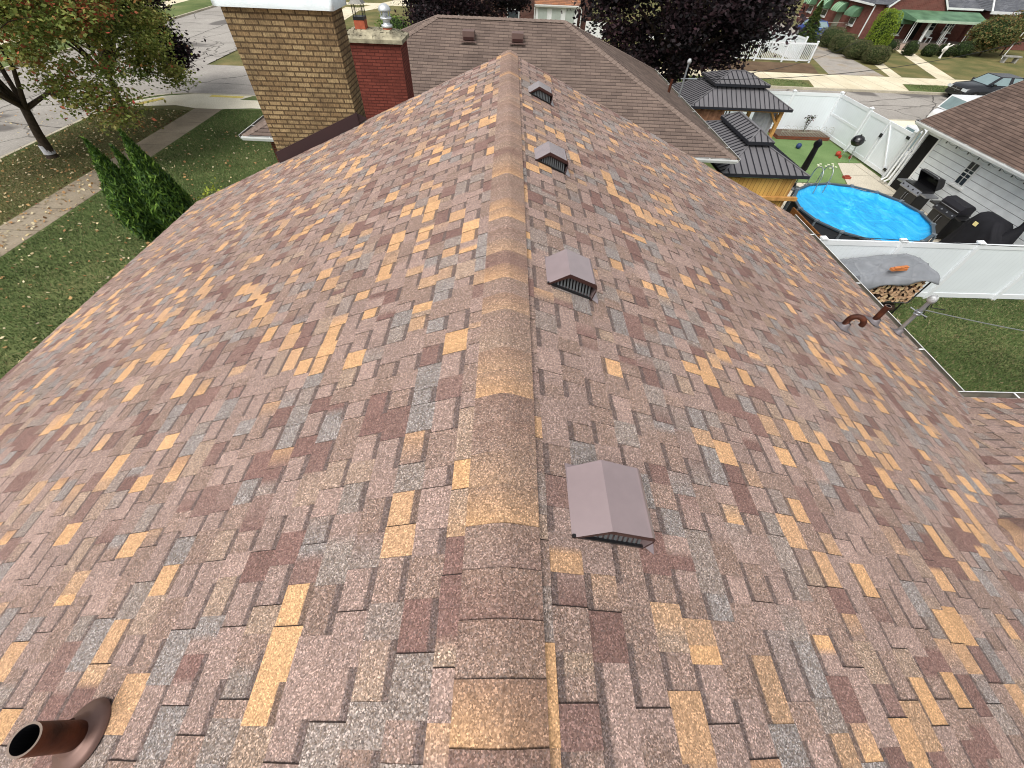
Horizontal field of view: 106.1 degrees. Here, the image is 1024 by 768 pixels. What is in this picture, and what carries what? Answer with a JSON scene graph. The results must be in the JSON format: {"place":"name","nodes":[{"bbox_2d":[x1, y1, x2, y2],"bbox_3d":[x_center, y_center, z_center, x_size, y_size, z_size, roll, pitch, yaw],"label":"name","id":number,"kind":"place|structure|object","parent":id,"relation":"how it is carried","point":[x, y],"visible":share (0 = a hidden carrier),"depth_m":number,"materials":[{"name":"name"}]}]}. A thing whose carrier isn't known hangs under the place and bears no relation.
{"place":"outdoors","nodes":[
{"label":"outdoors","id":0,"kind":"place"},
{"bbox_2d":[0,0,187,44],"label":"sidewalk","id":1,"kind":"structure","parent":0,"point":[171,1],"depth_m":42.30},
{"bbox_2d":[0,105,193,225],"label":"verge","id":2,"kind":"structure","parent":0,"point":[173,107],"depth_m":16.25,"materials":[{"name":"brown plant"}]},
{"bbox_2d":[0,0,165,158],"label":"maple tree","id":3,"kind":"object","parent":2,"relation":"on","point":[69,17],"visible":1,"depth_m":13.95,"materials":[{"name":"green plant"}]},
{"bbox_2d":[0,0,211,66],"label":"lawn","id":4,"kind":"structure","parent":0,"point":[184,7],"depth_m":39.70,"materials":[{"name":"green plant"}]},
{"bbox_2d":[0,108,221,256],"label":"sidewalk","id":5,"kind":"structure","parent":0,"point":[159,140],"depth_m":14.53,"materials":[{"name":"concrete"}]},
{"bbox_2d":[0,6,236,156],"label":"road","id":6,"kind":"structure","parent":0,"point":[219,40],"depth_m":23.88,"materials":[{"name":"asphalt"}]},
{"bbox_2d":[0,5,216,71],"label":"curb","id":7,"kind":"structure","parent":6,"relation":"on","point":[178,16],"depth_m":37.66,"materials":[{"name":"concrete"}]},
{"bbox_2d":[142,50,243,96],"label":"ground","id":8,"kind":"structure","parent":0,"point":[233,58],"depth_m":28.16,"materials":[{"name":"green plant"}]},
{"bbox_2d":[342,7,358,19],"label":"path","id":9,"kind":"structure","parent":0,"point":[347,12],"depth_m":41.99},
{"bbox_2d":[346,2,405,5],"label":"path","id":10,"kind":"structure","parent":0,"point":[374,3],"depth_m":46.13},
{"bbox_2d":[350,0,407,10],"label":"path","id":11,"kind":"structure","parent":0,"point":[376,6],"depth_m":45.59,"materials":[{"name":"concrete"}]},
{"bbox_2d":[0,94,1023,391],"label":"lawn","id":12,"kind":"structure","parent":0,"point":[132,250],"depth_m":11.74,"materials":[{"name":"green plant"}]},
{"bbox_2d":[5,0,201,113],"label":"maple tree","id":13,"kind":"object","parent":12,"relation":"on","point":[146,48],"visible":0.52,"depth_m":17.73,"materials":[{"name":"green plant"}]},
{"bbox_2d":[79,134,164,241],"bbox_3d":[-11.955,-5.936,11.826,1.273,3.127,1.351,1,50,-1],"label":"arborvitae","id":14,"kind":"object","parent":12,"relation":"on","point":[126,207],"visible":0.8,"depth_m":11.67,"materials":[{"name":"green plant"}]},
{"bbox_2d":[0,108,271,361],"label":"fallen leaves","id":15,"kind":"object","parent":12,"relation":"on","point":[64,230],"visible":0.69,"depth_m":14.95,"materials":[{"name":"plant"}]},
{"bbox_2d":[109,143,166,233],"bbox_3d":[-11.558,-6.018,12.095,1.067,2.845,1.146,1,50,-1],"label":"arborvitae","id":16,"kind":"object","parent":12,"relation":"on","point":[124,165],"visible":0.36,"depth_m":11.55,"materials":[{"name":"green plant"}]},
{"bbox_2d":[0,109,277,378],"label":"grass","id":17,"kind":"structure","parent":12,"relation":"on","point":[115,235],"depth_m":12.67,"materials":[{"name":"plant"}]},
{"bbox_2d":[115,127,194,228],"bbox_3d":[-11.130,-6.253,12.073,1.382,3.236,1.536,1,50,-1],"label":"arborvitae","id":18,"kind":"object","parent":12,"relation":"on","point":[167,195],"visible":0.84,"depth_m":11.86,"materials":[{"name":"green plant"}]},
{"bbox_2d":[98,0,217,104],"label":"purple maple tree","id":19,"kind":"object","parent":12,"relation":"on","point":[179,47],"visible":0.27,"depth_m":21.14,"materials":[{"name":"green plant"}]},
{"bbox_2d":[195,177,224,201],"bbox_3d":[-10.090,-6.513,13.542,1.495,1.280,1.387,1,50,-1],"label":"yellow shrub","id":20,"kind":"object","parent":12,"relation":"on","point":[206,193],"visible":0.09,"depth_m":13.46,"materials":[{"name":"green plant"}]},
{"bbox_2d":[0,93,915,158],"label":"curb","id":21,"kind":"structure","parent":12,"relation":"on","point":[28,144],"depth_m":19.98,"materials":[{"name":"concrete"}]},
{"bbox_2d":[239,0,739,163],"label":"neighbour house","id":22,"kind":"structure","parent":12,"relation":"on","point":[394,67],"depth_m":12.40,"materials":[{"name":"brown"}]},
{"bbox_2d":[700,16,899,77],"bbox_3d":[26.401,-26.939,29.326,0.022,1.723,56.575,37,58,25],"label":"overhead cable","id":23,"kind":"object","parent":22,"relation":"attached to","point":[791,65],"visible":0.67,"depth_m":22.61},
{"bbox_2d":[697,41,1023,79],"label":"overhead cable","id":24,"kind":"object","parent":22,"relation":"attached to","point":[841,73],"visible":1,"depth_m":17.84,"materials":[{"name":"rubber"}]},
{"bbox_2d":[0,0,1023,767],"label":"brick house","id":25,"kind":"structure","parent":12,"relation":"on","point":[508,408],"depth_m":2.15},
{"bbox_2d":[924,310,1023,330],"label":"service cable","id":26,"kind":"object","parent":25,"relation":"attached to","point":[973,320],"visible":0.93,"depth_m":5.79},
{"bbox_2d":[561,0,823,83],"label":"purple maple tree","id":27,"kind":"object","parent":12,"relation":"on","point":[682,32],"visible":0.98,"depth_m":18.53,"materials":[{"name":"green plant"}]},
{"bbox_2d":[672,69,793,137],"bbox_3d":[9.847,-12.682,18.078,4.538,3.267,3.297,1,50,-1],"label":"gazebo","id":28,"kind":"object","parent":12,"relation":"on","point":[706,100],"visible":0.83,"depth_m":16.65,"materials":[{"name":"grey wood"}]},
{"bbox_2d":[705,111,809,207],"bbox_3d":[7.986,-7.934,14.191,2.832,3.106,4.760,1,50,-1],"label":"gazebo","id":29,"kind":"object","parent":12,"relation":"on","point":[748,141],"visible":0.76,"depth_m":12.41,"materials":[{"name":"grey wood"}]},
{"bbox_2d":[728,177,797,206],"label":"privacy wall","id":30,"kind":"structure","parent":29,"relation":"attached to","point":[773,190],"depth_m":12.56,"materials":[{"name":"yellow wood"}]},
{"bbox_2d":[724,89,844,130],"bbox_3d":[12.371,-14.855,20.830,10.163,1.945,0.163,1,50,-1],"label":"vinyl fence","id":31,"kind":"object","parent":12,"relation":"on","point":[821,106],"visible":0.32,"depth_m":20.79,"materials":[{"name":"plastic"}]},
{"bbox_2d":[768,129,829,140],"bbox_3d":[15.767,-13.719,21.192,2.850,0.160,1.100,1,50,-1],"label":"brick bed","id":32,"kind":"object","parent":12,"relation":"on","point":[792,134],"visible":0.86,"depth_m":20.92,"materials":[{"name":"brick"}]},
{"bbox_2d":[783,125,833,136],"bbox_3d":[15.852,-13.541,20.637,2.813,0.477,0.013,1,50,-1],"label":"wire edging","id":33,"kind":"object","parent":32,"relation":"on","point":[811,131],"visible":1,"depth_m":20.65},
{"bbox_2d":[803,115,815,131],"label":"flowering plant","id":34,"kind":"object","parent":32,"relation":"on","point":[810,116],"visible":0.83,"depth_m":20.78,"materials":[{"name":"white plant"}]},
{"bbox_2d":[790,207,821,238],"bbox_3d":[9.519,-4.465,12.600,0.050,1.250,2.900,1,50,-1],"label":"wood fence","id":35,"kind":"object","parent":12,"relation":"on","point":[793,211],"visible":0.21,"depth_m":12.52,"materials":[{"name":"wood"}]},
{"bbox_2d":[821,94,874,151],"bbox_3d":[17.370,-13.695,20.082,0.163,1.945,2.611,1,50,-1],"label":"vinyl fence","id":36,"kind":"object","parent":12,"relation":"on","point":[848,117],"visible":0.95,"depth_m":20.01,"materials":[{"name":"plastic"}]},
{"bbox_2d":[847,111,918,177],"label":"fence gate","id":37,"kind":"structure","parent":36,"relation":"attached to","point":[882,147],"depth_m":18.08,"materials":[{"name":"white plastic"}]},
{"bbox_2d":[881,282,930,313],"bbox_3d":[10.360,-2.732,11.205,2.514,1.252,0.594,1,50,-1],"label":"log rack","id":38,"kind":"object","parent":12,"relation":"on","point":[899,305],"visible":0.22,"depth_m":11.19,"materials":[{"name":"black metal"}]},
{"bbox_2d":[839,253,939,289],"bbox_3d":[10.449,-2.859,11.109,2.542,1.533,0.884,1,50,-1],"label":"tarp","id":39,"kind":"object","parent":38,"relation":"on","point":[871,272],"visible":0.79,"depth_m":10.63,"materials":[{"name":"plastic"}]},
{"bbox_2d":[889,265,908,270],"bbox_3d":[10.524,-3.136,10.451,0.484,0.100,0.116,-5,51,-6],"label":"split log","id":40,"kind":"object","parent":39,"relation":"on","point":[902,268],"visible":1,"depth_m":10.43,"materials":[{"name":"brown wood"}]},
{"bbox_2d":[820,236,1023,299],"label":"vinyl fence","id":41,"kind":"object","parent":12,"relation":"on","point":[968,270],"visible":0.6,"depth_m":11.12,"materials":[{"name":"plastic"}]},
{"bbox_2d":[815,234,1018,246],"bbox_3d":[13.123,-3.682,10.095,13.401,0.365,0.015,1,51,-2],"label":"fence rail","id":42,"kind":"object","parent":41,"relation":"attached to","point":[919,241],"visible":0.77,"depth_m":10.02,"materials":[{"name":"plastic"}]},
{"bbox_2d":[880,80,1023,244],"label":"garage","id":43,"kind":"structure","parent":12,"relation":"on","point":[989,127],"depth_m":14.39,"materials":[{"name":"white"}]},
{"bbox_2d":[890,134,938,190],"bbox_3d":[17.143,-9.375,16.425,0.050,2.076,0.626,1,50,-1],"label":"doorway","id":44,"kind":"structure","parent":43,"relation":"in","point":[930,141],"depth_m":16.33,"materials":[{"name":"black"}]},
{"bbox_2d":[948,159,983,190],"bbox_3d":[17.065,-7.860,14.466,0.056,0.910,0.640,1,50,-1],"label":"window","id":45,"kind":"structure","parent":43,"relation":"in","point":[973,167],"depth_m":14.46,"materials":[{"name":"white glass"}]},
{"bbox_2d":[946,141,1023,183],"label":"string lights","id":46,"kind":"object","parent":43,"relation":"hanging from","point":[983,161],"visible":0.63,"depth_m":13.63,"materials":[{"name":"black plastic"}]},
{"bbox_2d":[888,297,1023,391],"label":"grass","id":47,"kind":"structure","parent":12,"relation":"on","point":[982,332],"depth_m":10.93,"materials":[{"name":"plant"}]},
{"bbox_2d":[130,94,906,127],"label":"sidewalk","id":48,"kind":"structure","parent":0,"point":[206,101],"depth_m":21.69,"materials":[{"name":"concrete"}]},
{"bbox_2d":[209,95,244,97],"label":"curb ramp","id":49,"kind":"structure","parent":48,"relation":"on","point":[227,96],"depth_m":22.43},
{"bbox_2d":[454,0,592,30],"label":"brick house","id":50,"kind":"structure","parent":0,"point":[547,9],"depth_m":36.33,"materials":[{"name":"orange"}]},
{"bbox_2d":[507,9,518,17],"bbox_3d":[0.119,-36.124,37.191,1.360,1.640,0.138,1,50,-1],"label":"window","id":51,"kind":"structure","parent":50,"relation":"in","point":[510,15],"depth_m":37.50,"materials":[{"name":"grey glass"}]},
{"bbox_2d":[144,65,949,119],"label":"road","id":52,"kind":"structure","parent":0,"point":[215,78],"depth_m":25.69,"materials":[{"name":"asphalt"}]},
{"bbox_2d":[2,76,916,106],"bbox_3d":[8.763,-18.940,25.455,81.937,0.001,1.240,0,51,-2],"label":"road joint","id":53,"kind":"object","parent":52,"relation":"on","point":[243,84],"visible":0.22,"depth_m":24.45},
{"bbox_2d":[945,73,1023,95],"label":"parked car","id":54,"kind":"object","parent":52,"relation":"on","point":[984,84],"visible":0.5,"depth_m":26.64,"materials":[{"name":"black paint"}]},
{"bbox_2d":[342,0,1023,90],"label":"lawn","id":55,"kind":"structure","parent":0,"point":[970,66],"depth_m":35.06,"materials":[{"name":"green plant"}]},
{"bbox_2d":[374,13,412,29],"bbox_3d":[-9.079,-27.510,30.211,3.616,2.292,3.072,1,50,-1],"label":"bush","id":56,"kind":"object","parent":55,"relation":"on","point":[395,22],"visible":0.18,"depth_m":29.45,"materials":[{"name":"green plant"}]},
{"bbox_2d":[392,0,534,26],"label":"purple maple tree","id":57,"kind":"object","parent":55,"relation":"on","point":[420,10],"visible":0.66,"depth_m":24.28,"materials":[{"name":"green plant"}]},
{"bbox_2d":[585,21,605,38],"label":"white gate","id":58,"kind":"structure","parent":55,"relation":"on","point":[597,33],"depth_m":36.55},
{"bbox_2d":[652,36,819,62],"bbox_3d":[18.157,-28.319,32.490,15.027,1.445,0.154,1,50,-1],"label":"picket fence","id":59,"kind":"object","parent":55,"relation":"on","point":[784,52],"visible":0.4,"depth_m":32.62,"materials":[{"name":"white plastic"}]},
{"bbox_2d":[689,61,818,73],"bbox_3d":[19.672,-26.251,31.778,11.900,0.001,3.500,1,50,-1],"label":"planting bed","id":60,"kind":"object","parent":55,"relation":"on","point":[793,68],"visible":0.67,"depth_m":31.74,"materials":[{"name":"soil"}]},
{"bbox_2d":[764,28,808,61],"bbox_3d":[23.991,-31.457,35.176,0.187,1.665,8.046,-6,51,-7],"label":"vinyl fence","id":61,"kind":"object","parent":55,"relation":"on","point":[798,38],"visible":0.36,"depth_m":33.80,"materials":[{"name":"plastic"}]},
{"bbox_2d":[797,0,823,55],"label":"conifer tree","id":62,"kind":"object","parent":55,"relation":"on","point":[812,27],"visible":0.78,"depth_m":34.14,"materials":[{"name":"green plant"}]},
{"bbox_2d":[677,82,947,94],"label":"curb","id":63,"kind":"structure","parent":55,"relation":"on","point":[859,90],"depth_m":28.05,"materials":[{"name":"concrete"}]},
{"bbox_2d":[816,26,847,47],"bbox_3d":[31.179,-33.874,37.561,2.308,1.558,2.909,1,50,-1],"label":"hedge","id":64,"kind":"object","parent":55,"relation":"on","point":[827,34],"visible":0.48,"depth_m":37.23,"materials":[{"name":"green plant"}]},
{"bbox_2d":[827,32,858,53],"bbox_3d":[30.885,-31.753,35.864,2.100,1.471,2.414,1,50,-1],"label":"hedge","id":65,"kind":"object","parent":55,"relation":"on","point":[841,40],"visible":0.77,"depth_m":35.54,"materials":[{"name":"green plant"}]},
{"bbox_2d":[842,38,872,59],"bbox_3d":[30.991,-29.972,34.445,2.048,1.405,1.958,1,50,-1],"label":"hedge","id":66,"kind":"object","parent":55,"relation":"on","point":[856,50],"visible":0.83,"depth_m":34.12,"materials":[{"name":"green plant"}]},
{"bbox_2d":[860,44,891,64],"bbox_3d":[31.602,-28.528,33.348,2.132,1.297,1.787,1,50,-1],"label":"hedge","id":67,"kind":"object","parent":55,"relation":"on","point":[876,54],"visible":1,"depth_m":33.04,"materials":[{"name":"green plant"}]},
{"bbox_2d":[864,8,904,45],"bbox_3d":[34.695,-33.058,36.019,2.130,3.153,2.172,1,50,-1],"label":"column shrub","id":68,"kind":"object","parent":55,"relation":"on","point":[888,20],"visible":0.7,"depth_m":35.48,"materials":[{"name":"green plant"}]},
{"bbox_2d":[797,0,985,49],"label":"brick house","id":69,"kind":"structure","parent":55,"relation":"on","point":[952,18],"depth_m":39.11,"materials":[{"name":"red brick"}]},
{"bbox_2d":[820,8,828,17],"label":"window","id":70,"kind":"structure","parent":69,"relation":"in","point":[824,12],"depth_m":44.58,"materials":[{"name":"white glass"}]},
{"bbox_2d":[830,12,842,27],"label":"door","id":71,"kind":"structure","parent":69,"relation":"in","point":[839,14],"depth_m":42.84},
{"bbox_2d":[847,17,856,26],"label":"window","id":72,"kind":"structure","parent":69,"relation":"in","point":[851,21],"depth_m":41.03,"materials":[{"name":"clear glass"}]},
{"bbox_2d":[904,21,921,39],"bbox_3d":[41.088,-36.247,39.351,0.900,1.570,0.060,1,50,-1],"label":"door","id":73,"kind":"structure","parent":69,"relation":"in","point":[919,24],"depth_m":39.40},
{"bbox_2d":[921,30,932,42],"bbox_3d":[41.928,-34.975,38.772,0.500,0.900,0.520,1,50,-1],"label":"porch chair","id":74,"kind":"object","parent":69,"relation":"on","point":[928,34],"visible":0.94,"depth_m":38.75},
{"bbox_2d":[921,23,937,33],"bbox_3d":[42.644,-36.319,39.216,1.060,0.990,0.138,1,50,-1],"label":"window","id":75,"kind":"structure","parent":69,"relation":"in","point":[933,25],"depth_m":39.23,"materials":[{"name":"white glass"}]},
{"bbox_2d":[940,24,954,33],"bbox_3d":[45.042,-36.735,39.658,1.060,0.990,0.138,1,50,-1],"label":"window","id":76,"kind":"structure","parent":69,"relation":"in","point":[947,25],"depth_m":39.74,"materials":[{"name":"white glass"}]},
{"bbox_2d":[885,38,900,51],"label":"shrub","id":77,"kind":"object","parent":55,"relation":"on","point":[893,44],"visible":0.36,"depth_m":36.85,"materials":[{"name":"green plant"}]},
{"bbox_2d":[901,40,919,55],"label":"shrub","id":78,"kind":"object","parent":55,"relation":"on","point":[911,48],"visible":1,"depth_m":36.11,"materials":[{"name":"green plant"}]},
{"bbox_2d":[920,43,938,56],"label":"shrub","id":79,"kind":"object","parent":55,"relation":"on","point":[930,50],"visible":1,"depth_m":36.30,"materials":[{"name":"green plant"}]},
{"bbox_2d":[938,43,953,57],"bbox_3d":[40.532,-31.164,35.988,0.814,1.100,0.331,1,50,-1],"label":"garden statue","id":80,"kind":"object","parent":55,"relation":"on","point":[945,48],"visible":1,"depth_m":35.83,"materials":[{"name":"white stone"}]},
{"bbox_2d":[936,44,956,56],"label":"shrub","id":81,"kind":"object","parent":55,"relation":"on","point":[949,51],"visible":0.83,"depth_m":36.58,"materials":[{"name":"green plant"}]},
{"bbox_2d":[952,41,975,57],"bbox_3d":[42.975,-31.912,36.665,1.682,1.250,1.464,1,50,-1],"label":"shrub","id":82,"kind":"object","parent":55,"relation":"on","point":[965,48],"visible":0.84,"depth_m":36.42,"materials":[{"name":"green plant"}]},
{"bbox_2d":[965,14,1023,55],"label":"bush","id":83,"kind":"object","parent":55,"relation":"on","point":[992,33],"visible":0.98,"depth_m":35.77,"materials":[{"name":"green plant"}]},
{"bbox_2d":[999,10,1023,55],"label":"bush","id":84,"kind":"object","parent":55,"relation":"on","point":[1020,15],"visible":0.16,"depth_m":36.23,"materials":[{"name":"green plant"}]},
{"bbox_2d":[1000,55,1022,63],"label":"garden bench","id":85,"kind":"object","parent":55,"relation":"on","point":[1005,58],"visible":1,"depth_m":35.71,"materials":[{"name":"grey stone"}]},
{"bbox_2d":[746,139,859,183],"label":"artificial lawn","id":86,"kind":"structure","parent":0,"point":[825,153],"depth_m":19.31,"materials":[{"name":"plastic"}]},
{"bbox_2d":[838,134,865,160],"bbox_3d":[16.759,-11.560,18.832,0.660,1.120,0.590,1,50,-1],"label":"kettle grill","id":87,"kind":"object","parent":86,"relation":"on","point":[857,140],"visible":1,"depth_m":18.52,"materials":[{"name":"black metal"}]},
{"bbox_2d":[660,68,969,85],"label":"sidewalk","id":88,"kind":"structure","parent":0,"point":[876,79],"depth_m":30.13,"materials":[{"name":"concrete"}]},
{"bbox_2d":[772,23,884,76],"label":"driveway","id":89,"kind":"structure","parent":0,"point":[834,63],"depth_m":33.33,"materials":[{"name":"concrete"}]},
{"bbox_2d":[796,19,830,40],"bbox_3d":[31.549,-36.800,40.032,1.980,1.449,4.562,0,51,-3],"label":"parked car","id":90,"kind":"object","parent":89,"relation":"on","point":[824,23],"visible":0.18,"depth_m":39.27,"materials":[{"name":"blue paint"}]},
{"bbox_2d":[809,80,908,90],"bbox_3d":[25.974,-22.307,28.790,7.900,0.001,2.000,1,50,-1],"label":"driveway apron","id":91,"kind":"object","parent":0,"point":[859,85],"visible":1,"depth_m":28.78,"materials":[{"name":"concrete"}]},
{"bbox_2d":[781,163,941,241],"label":"patio","id":92,"kind":"structure","parent":0,"point":[861,175],"depth_m":17.73,"materials":[{"name":"concrete"}]},
{"bbox_2d":[793,139,821,186],"bbox_3d":[11.755,-8.730,15.448,0.274,2.449,2.150,30,55,21],"label":"patio umbrella","id":93,"kind":"object","parent":92,"relation":"on","point":[817,144],"visible":0.77,"depth_m":14.71,"materials":[{"name":"black fabric"}]},
{"bbox_2d":[804,166,833,192],"bbox_3d":[11.339,-7.404,14.701,0.452,1.831,1.135,1,50,-1],"label":"pool ladder","id":94,"kind":"object","parent":92,"relation":"on","point":[821,177],"visible":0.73,"depth_m":14.10,"materials":[{"name":"metal"}]},
{"bbox_2d":[783,182,936,241],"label":"swimming pool","id":95,"kind":"structure","parent":92,"relation":"on","point":[839,210],"depth_m":13.33,"materials":[{"name":"liquid"}]},
{"bbox_2d":[892,168,945,209],"bbox_3d":[16.151,-7.678,15.393,0.763,1.448,1.700,1,50,-1],"label":"gas grill","id":96,"kind":"object","parent":92,"relation":"on","point":[918,194],"visible":0.78,"depth_m":15.22,"materials":[{"name":"black metal"}]},
{"bbox_2d":[892,186,907,199],"bbox_3d":[15.806,-7.703,15.756,0.068,0.580,0.480,1,50,-1],"label":"door","id":97,"kind":"structure","parent":96,"relation":"in","point":[901,192],"depth_m":15.68,"materials":[{"name":"black metal"}]},
{"bbox_2d":[902,191,916,204],"bbox_3d":[15.807,-7.317,15.438,0.068,0.580,0.480,1,50,-1],"label":"door","id":98,"kind":"structure","parent":96,"relation":"in","point":[909,197],"depth_m":15.32,"materials":[{"name":"black metal"}]},
{"bbox_2d":[927,195,975,238],"bbox_3d":[16.093,-6.174,14.286,0.650,1.238,1.570,1,50,-1],"label":"gas grill","id":99,"kind":"object","parent":92,"relation":"on","point":[947,215],"visible":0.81,"depth_m":14.04,"materials":[{"name":"black metal"}]},
{"bbox_2d":[927,208,941,222],"bbox_3d":[15.808,-6.248,14.557,0.068,0.580,0.441,1,50,-1],"label":"door","id":100,"kind":"structure","parent":99,"relation":"in","point":[933,215],"depth_m":14.45,"materials":[{"name":"black metal"}]},
{"bbox_2d":[934,215,950,234],"bbox_3d":[15.808,-5.893,14.264,0.068,0.580,0.441,1,50,-1],"label":"door","id":101,"kind":"structure","parent":99,"relation":"in","point":[942,221],"depth_m":14.20,"materials":[{"name":"black metal"}]},
{"bbox_2d":[939,211,1023,244],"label":"covered smoker","id":102,"kind":"object","parent":92,"relation":"on","point":[988,227],"visible":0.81,"depth_m":12.83,"materials":[{"name":"black fabric"}]},
{"bbox_2d":[875,64,900,76],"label":"path","id":103,"kind":"structure","parent":0,"point":[889,72],"depth_m":32.14,"materials":[{"name":"concrete"}]},
{"bbox_2d":[887,120,915,179],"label":"driveway","id":104,"kind":"structure","parent":0,"point":[904,122],"depth_m":23.32,"materials":[{"name":"concrete"}]},
{"bbox_2d":[896,125,927,167],"bbox_3d":[20.441,-11.082,18.266,4.750,1.619,1.774,1,50,-1],"label":"white van","id":105,"kind":"object","parent":104,"relation":"on","point":[912,128],"visible":0.03,"depth_m":17.74,"materials":[{"name":"paint"}]},
{"bbox_2d":[927,94,980,116],"bbox_3d":[26.882,-15.386,22.094,4.650,1.599,1.844,1,50,-1],"label":"parked car","id":106,"kind":"object","parent":104,"relation":"on","point":[952,100],"visible":0.02,"depth_m":21.78,"materials":[{"name":"white paint"}]},
{"bbox_2d":[896,50,953,78],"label":"path","id":107,"kind":"structure","parent":0,"point":[934,71],"depth_m":33.57,"materials":[{"name":"concrete"}]},
{"bbox_2d":[904,84,946,91],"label":"verge","id":108,"kind":"structure","parent":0,"point":[909,87],"depth_m":28.85,"materials":[{"name":"green plant"}]},
{"bbox_2d":[664,75,947,91],"bbox_3d":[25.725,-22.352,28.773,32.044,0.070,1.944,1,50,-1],"label":"grass","id":109,"kind":"structure","parent":108,"relation":"on","point":[918,86],"depth_m":28.84,"materials":[{"name":"plant"}]},
{"bbox_2d":[955,0,1023,50],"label":"brick house","id":110,"kind":"structure","parent":0,"point":[996,7],"depth_m":38.25,"materials":[{"name":"red brick"}]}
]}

